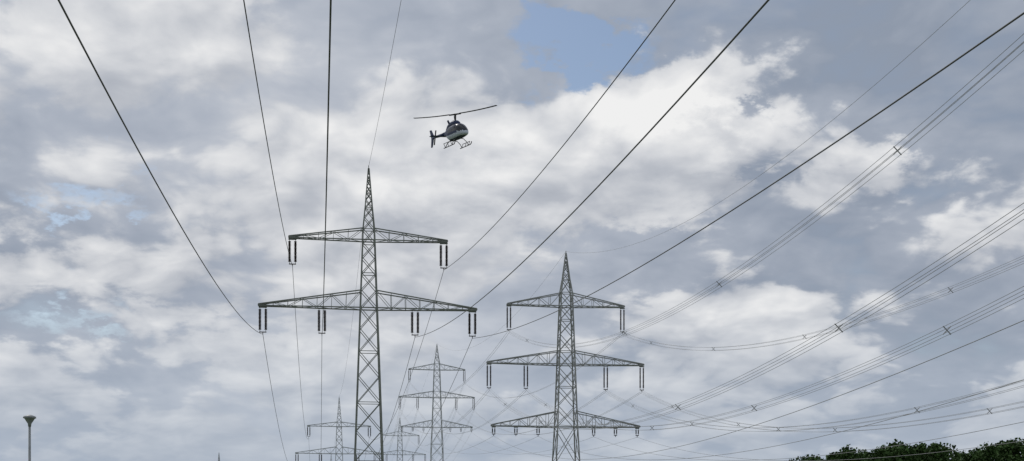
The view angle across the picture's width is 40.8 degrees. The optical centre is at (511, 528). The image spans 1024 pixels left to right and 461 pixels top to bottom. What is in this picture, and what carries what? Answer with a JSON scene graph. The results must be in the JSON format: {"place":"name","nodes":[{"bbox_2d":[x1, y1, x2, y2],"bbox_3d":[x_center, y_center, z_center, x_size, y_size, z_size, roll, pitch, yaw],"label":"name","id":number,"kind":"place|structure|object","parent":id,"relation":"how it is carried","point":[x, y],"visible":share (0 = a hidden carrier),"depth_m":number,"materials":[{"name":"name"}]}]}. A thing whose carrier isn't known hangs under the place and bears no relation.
{"place":"outdoors","nodes":[
{"label":"outdoors","id":0,"kind":"place"},
{"bbox_2d":[414,105,496,148],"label":"helicopter","id":1,"kind":"object","parent":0,"point":[456,130],"visible":1,"depth_m":149.60,"materials":[{"name":"grey metal"}]},
{"bbox_2d":[0,0,1023,460],"label":"sky","id":2,"kind":"structure","parent":0,"point":[121,344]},
{"label":"ground","id":3,"kind":"structure","parent":0,"visible":0},
{"bbox_2d":[23,415,35,460],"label":"street lamp","id":4,"kind":"object","parent":3,"relation":"on","point":[29,419],"visible":1,"depth_m":69.94,"materials":[{"name":"grey metal"}]},
{"bbox_2d":[295,398,380,460],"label":"electricity pylon","id":5,"kind":"object","parent":3,"relation":"on","point":[339,426],"visible":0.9,"depth_m":474.25,"materials":[{"name":"metal"}]},
{"bbox_2d":[258,165,476,460],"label":"electricity pylon","id":6,"kind":"object","parent":3,"relation":"on","point":[295,237],"visible":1,"depth_m":189.43,"materials":[{"name":"metal"}]},
{"bbox_2d":[58,0,1023,458],"bbox_3d":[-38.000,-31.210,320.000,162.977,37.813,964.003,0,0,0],"label":"power line","id":7,"kind":"object","parent":6,"relation":"hanging from","point":[530,184],"visible":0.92,"depth_m":67.56,"materials":[{"name":"metal"}]},
{"bbox_2d":[374,420,425,460],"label":"electricity pylon","id":8,"kind":"object","parent":3,"relation":"on","point":[397,450],"visible":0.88,"depth_m":716.13,"materials":[{"name":"metal"}]},
{"bbox_2d":[399,345,474,460],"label":"electricity pylon","id":9,"kind":"object","parent":3,"relation":"on","point":[433,400],"visible":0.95,"depth_m":490.70,"materials":[{"name":"metal"}]},
{"bbox_2d":[378,0,1023,460],"bbox_3d":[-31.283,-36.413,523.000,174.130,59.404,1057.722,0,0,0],"label":"power line","id":10,"kind":"object","parent":9,"relation":"hanging from","point":[840,328],"visible":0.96,"depth_m":108.72,"materials":[{"name":"metal"}]},
{"bbox_2d":[486,253,643,460],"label":"electricity pylon","id":11,"kind":"object","parent":3,"relation":"on","point":[559,340],"visible":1,"depth_m":233.67,"materials":[{"name":"grey metal"}]},
{"bbox_2d":[789,437,1023,460],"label":"tree row","id":12,"kind":"object","parent":3,"relation":"on","point":[1009,451],"visible":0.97,"depth_m":248.88,"materials":[{"name":"green plant"}]}
]}

